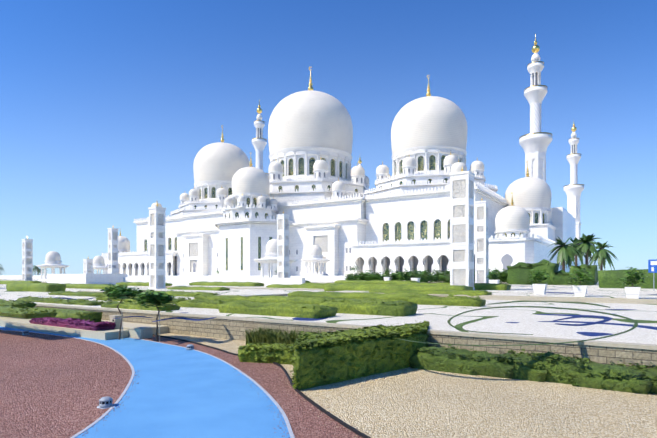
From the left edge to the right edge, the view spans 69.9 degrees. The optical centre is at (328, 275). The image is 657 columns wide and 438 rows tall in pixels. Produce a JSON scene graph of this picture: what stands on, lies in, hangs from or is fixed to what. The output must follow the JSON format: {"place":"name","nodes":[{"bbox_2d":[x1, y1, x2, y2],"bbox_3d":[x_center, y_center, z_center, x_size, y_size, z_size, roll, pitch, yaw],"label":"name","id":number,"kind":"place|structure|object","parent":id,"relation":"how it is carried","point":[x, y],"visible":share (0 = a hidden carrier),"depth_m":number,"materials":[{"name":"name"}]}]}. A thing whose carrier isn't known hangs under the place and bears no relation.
{"place":"outdoors","nodes":[
{"label":"outdoors","id":0,"kind":"place"},
{"bbox_2d":[0,326,290,437],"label":"blue path","id":1,"kind":"structure","parent":0,"point":[178,392],"depth_m":10.87,"materials":[{"name":"blue"}]},
{"bbox_2d":[100,283,147,339],"bbox_3d":[-9.305,1.646,21.355,2.067,2.581,2.276,0,0,33],"label":"young tree","id":2,"kind":"object","parent":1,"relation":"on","point":[118,292],"visible":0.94,"depth_m":21.03,"materials":[{"name":"green plant"}]},
{"bbox_2d":[0,279,656,368],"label":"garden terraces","id":3,"kind":"object","parent":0,"point":[638,344],"visible":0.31,"depth_m":21.44,"materials":[{"name":"stone"}]},
{"bbox_2d":[21,237,32,280],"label":"light tower","id":4,"kind":"structure","parent":3,"relation":"on","point":[27,259],"depth_m":115.94,"materials":[{"name":"stone"}]},
{"bbox_2d":[36,251,68,280],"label":"kiosk","id":5,"kind":"object","parent":3,"relation":"on","point":[52,261],"visible":0.88,"depth_m":126.84,"materials":[{"name":"stone"}]},
{"bbox_2d":[83,257,93,273],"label":"tower","id":6,"kind":"structure","parent":3,"relation":"on","point":[88,266],"depth_m":110.44,"materials":[{"name":"stone"}]},
{"bbox_2d":[93,256,107,273],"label":"domed pavilion","id":7,"kind":"structure","parent":3,"relation":"on","point":[99,263],"depth_m":149.99,"materials":[{"name":"stone"}]},
{"bbox_2d":[107,226,118,273],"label":"light tower","id":8,"kind":"structure","parent":3,"relation":"on","point":[112,250],"depth_m":102.22,"materials":[{"name":"stone"}]},
{"bbox_2d":[148,202,165,288],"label":"light tower","id":9,"kind":"structure","parent":3,"relation":"on","point":[156,247],"depth_m":61.50,"materials":[{"name":"stone"}]},
{"bbox_2d":[47,274,304,285],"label":"low wall","id":10,"kind":"structure","parent":3,"relation":"on","point":[114,279],"depth_m":85.90,"materials":[{"name":"stone"}]},
{"bbox_2d":[0,280,510,318],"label":"terrace hedges","id":11,"kind":"object","parent":3,"relation":"on","point":[401,298],"visible":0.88,"depth_m":31.45,"materials":[{"name":"green plant"}]},
{"bbox_2d":[254,239,296,277],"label":"kiosk","id":12,"kind":"object","parent":3,"relation":"on","point":[270,258],"visible":0.48,"depth_m":102.67,"materials":[{"name":"stone"}]},
{"bbox_2d":[276,211,289,277],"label":"light tower","id":13,"kind":"structure","parent":3,"relation":"on","point":[283,245],"depth_m":81.06,"materials":[{"name":"stone"}]},
{"bbox_2d":[0,67,598,283],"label":"mosque","id":14,"kind":"structure","parent":3,"relation":"on","point":[222,220],"depth_m":145.88,"materials":[{"name":"stone"}]},
{"bbox_2d":[252,101,268,177],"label":"minaret","id":15,"kind":"object","parent":14,"relation":"on","point":[259,142],"depth_m":263.64,"materials":[{"name":"stone"}]},
{"bbox_2d":[519,34,552,181],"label":"minaret","id":16,"kind":"object","parent":14,"relation":"on","point":[535,142],"visible":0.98,"depth_m":183.97,"materials":[{"name":"stone"}]},
{"bbox_2d":[563,123,584,239],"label":"minaret","id":17,"kind":"object","parent":14,"relation":"on","point":[574,189],"depth_m":299.33,"materials":[{"name":"stone"}]},
{"bbox_2d":[577,244,596,265],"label":"courtyard arcade wings","id":18,"kind":"object","parent":14,"relation":"on","point":[578,262],"visible":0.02,"depth_m":221.98},
{"bbox_2d":[301,245,329,275],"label":"domed pavilion","id":19,"kind":"structure","parent":3,"relation":"on","point":[315,254],"depth_m":128.78,"materials":[{"name":"stone"}]},
{"bbox_2d":[55,297,637,345],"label":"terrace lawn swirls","id":20,"kind":"object","parent":3,"relation":"on","point":[606,319],"visible":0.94,"depth_m":20.89,"materials":[{"name":"green plant"}]},
{"bbox_2d":[384,268,392,280],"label":"potted plant","id":21,"kind":"object","parent":3,"relation":"on","point":[386,278],"visible":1,"depth_m":103.56,"materials":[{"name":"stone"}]},
{"bbox_2d":[409,268,420,281],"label":"potted plant","id":22,"kind":"object","parent":3,"relation":"on","point":[415,273],"visible":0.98,"depth_m":86.01,"materials":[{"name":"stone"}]},
{"bbox_2d":[344,267,507,283],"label":"border shrub","id":23,"kind":"object","parent":3,"relation":"on","point":[437,277],"visible":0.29,"depth_m":102.16,"materials":[{"name":"green plant"}]},
{"bbox_2d":[449,169,474,289],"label":"light tower","id":24,"kind":"structure","parent":3,"relation":"on","point":[462,228],"depth_m":50.23,"materials":[{"name":"stone"}]},
{"bbox_2d":[474,199,488,282],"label":"light tower","id":25,"kind":"structure","parent":3,"relation":"on","point":[481,241],"depth_m":73.15,"materials":[{"name":"stone"}]},
{"bbox_2d":[487,270,499,283],"bbox_3d":[22.610,0.488,64.342,2.010,2.293,2.301,0,0,33],"label":"potted plant","id":26,"kind":"object","parent":3,"relation":"on","point":[493,277],"visible":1,"depth_m":64.04,"materials":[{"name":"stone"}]},
{"bbox_2d":[528,269,549,293],"bbox_3d":[18.043,0.538,40.297,1.827,2.193,1.951,0,0,33],"label":"potted plant","id":27,"kind":"object","parent":3,"relation":"on","point":[539,288],"visible":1,"depth_m":39.98,"materials":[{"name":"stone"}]},
{"bbox_2d":[549,236,581,270],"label":"date palm","id":28,"kind":"object","parent":3,"relation":"on","point":[565,254],"visible":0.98,"depth_m":84.25,"materials":[{"name":"green plant"}]},
{"bbox_2d":[565,237,588,265],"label":"date palm","id":29,"kind":"object","parent":3,"relation":"on","point":[580,251],"visible":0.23,"depth_m":103.47,"materials":[{"name":"green plant"}]},
{"bbox_2d":[567,268,593,296],"bbox_3d":[19.446,0.537,36.301,1.952,2.195,1.836,0,0,33],"label":"potted plant","id":30,"kind":"object","parent":3,"relation":"on","point":[580,290],"visible":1,"depth_m":35.98,"materials":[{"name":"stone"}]},
{"bbox_2d":[507,259,656,288],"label":"dark clipped hedges","id":31,"kind":"object","parent":3,"relation":"on","point":[519,273],"visible":0.77,"depth_m":77.83,"materials":[{"name":"green plant"}]},
{"bbox_2d":[570,233,601,264],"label":"date palm","id":32,"kind":"object","parent":3,"relation":"on","point":[586,245],"visible":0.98,"depth_m":85.34,"materials":[{"name":"green plant"}]},
{"bbox_2d":[588,241,616,269],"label":"date palm","id":33,"kind":"object","parent":3,"relation":"on","point":[604,254],"visible":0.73,"depth_m":95.27,"materials":[{"name":"green plant"}]},
{"bbox_2d":[617,267,647,298],"bbox_3d":[21.316,0.455,32.950,1.852,2.358,1.866,0,0,33],"label":"potted plant","id":34,"kind":"object","parent":3,"relation":"on","point":[632,292],"visible":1,"depth_m":32.73,"materials":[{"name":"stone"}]},
{"bbox_2d":[648,259,656,290],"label":"parking sign","id":35,"kind":"object","parent":3,"relation":"on","point":[652,266],"visible":1,"depth_m":50.07,"materials":[{"name":"blue metal"}]},
{"bbox_2d":[0,0,656,249],"label":"sky","id":36,"kind":"structure","parent":0,"point":[417,31],"materials":[{"name":"blue"}]},
{"bbox_2d":[155,333,656,437],"bbox_3d":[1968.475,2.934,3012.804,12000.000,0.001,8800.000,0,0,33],"label":"gravel ground","id":37,"kind":"structure","parent":0,"point":[409,402],"depth_m":10.50,"materials":[{"name":"beige gravel"}]},
{"bbox_2d":[0,316,167,339],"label":"wall","id":38,"kind":"structure","parent":37,"relation":"on","point":[21,323],"depth_m":23.65,"materials":[{"name":"white stone"}]},
{"bbox_2d":[29,317,115,330],"bbox_3d":[-13.086,2.392,23.821,6.458,0.386,1.159,0,0,33],"label":"purple flower bed","id":39,"kind":"object","parent":38,"relation":"on","point":[75,323],"visible":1,"depth_m":23.15,"materials":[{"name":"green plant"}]},
{"bbox_2d":[0,329,294,437],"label":"path kerb","id":40,"kind":"structure","parent":37,"relation":"on","point":[243,373],"depth_m":11.87,"materials":[{"name":"concrete"}]},
{"bbox_2d":[6,307,294,364],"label":"hedges","id":41,"kind":"object","parent":37,"relation":"on","point":[279,353],"visible":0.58,"depth_m":15.81,"materials":[{"name":"green plant"}]},
{"bbox_2d":[0,330,361,437],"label":"red gravel bed","id":42,"kind":"object","parent":37,"relation":"on","point":[52,386],"visible":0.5,"depth_m":12.48,"materials":[{"name":"red gravel"}]},
{"bbox_2d":[97,396,112,408],"bbox_3d":[-4.970,2.824,10.484,0.360,0.220,0.360,0,0,33],"label":"path light","id":43,"kind":"object","parent":42,"relation":"on","point":[105,402],"visible":0.96,"depth_m":10.39,"materials":[{"name":"silver metal"}]},
{"bbox_2d":[109,315,120,328],"bbox_3d":[-10.357,2.444,22.825,0.480,0.980,0.360,0,0,33],"label":"bollard light box","id":44,"kind":"object","parent":42,"relation":"on","point":[117,321],"visible":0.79,"depth_m":22.71,"materials":[{"name":"beige concrete"}]},
{"bbox_2d":[123,326,153,338],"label":"stone block","id":45,"kind":"structure","parent":42,"relation":"on","point":[140,332],"depth_m":21.85,"materials":[{"name":"white stone"}]},
{"bbox_2d":[135,289,176,341],"bbox_3d":[-7.733,1.766,20.812,1.937,2.344,1.804,0,0,33],"label":"young tree","id":46,"kind":"object","parent":42,"relation":"on","point":[153,298],"visible":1,"depth_m":20.57,"materials":[{"name":"green plant"}]},
{"bbox_2d":[186,344,193,349],"bbox_3d":[-5.435,2.824,18.461,0.360,0.220,0.360,0,0,33],"label":"path light","id":47,"kind":"object","parent":42,"relation":"on","point":[190,346],"visible":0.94,"depth_m":18.36,"materials":[{"name":"silver"}]},
{"bbox_2d":[80,365,361,437],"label":"stray pebbles","id":48,"kind":"object","parent":42,"relation":"on","point":[250,385],"visible":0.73,"depth_m":10.42,"materials":[{"name":"brown"}]},
{"bbox_2d":[153,334,370,437],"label":"curb","id":49,"kind":"structure","parent":42,"relation":"on","point":[343,423],"depth_m":10.95,"materials":[{"name":"black"}]},
{"bbox_2d":[243,326,324,345],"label":"fountain grass beds","id":50,"kind":"object","parent":37,"relation":"on","point":[265,336],"visible":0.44,"depth_m":19.00,"materials":[{"name":"green plant"}]},
{"bbox_2d":[0,249,656,274],"bbox_3d":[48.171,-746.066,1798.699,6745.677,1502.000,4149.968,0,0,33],"label":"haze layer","id":51,"kind":"object","parent":37,"relation":"on","point":[626,258],"depth_m":1826.53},
{"bbox_2d":[0,20,656,274],"bbox_3d":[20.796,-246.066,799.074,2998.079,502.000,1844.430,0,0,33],"label":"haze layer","id":52,"kind":"object","parent":51,"relation":"on","point":[263,170],"depth_m":807.15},
{"bbox_2d":[0,12,656,274],"bbox_3d":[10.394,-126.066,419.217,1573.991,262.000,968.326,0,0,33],"label":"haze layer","id":53,"kind":"object","parent":52,"relation":"on","point":[264,168],"depth_m":423.74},
{"bbox_2d":[290,321,429,389],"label":"hedge block","id":54,"kind":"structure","parent":37,"relation":"on","point":[325,358],"depth_m":13.41,"materials":[{"name":"green plant"}]},
{"bbox_2d":[409,342,656,394],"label":"hedge","id":55,"kind":"object","parent":37,"relation":"on","point":[548,366],"visible":0.98,"depth_m":13.02,"materials":[{"name":"green plant"}]}
]}

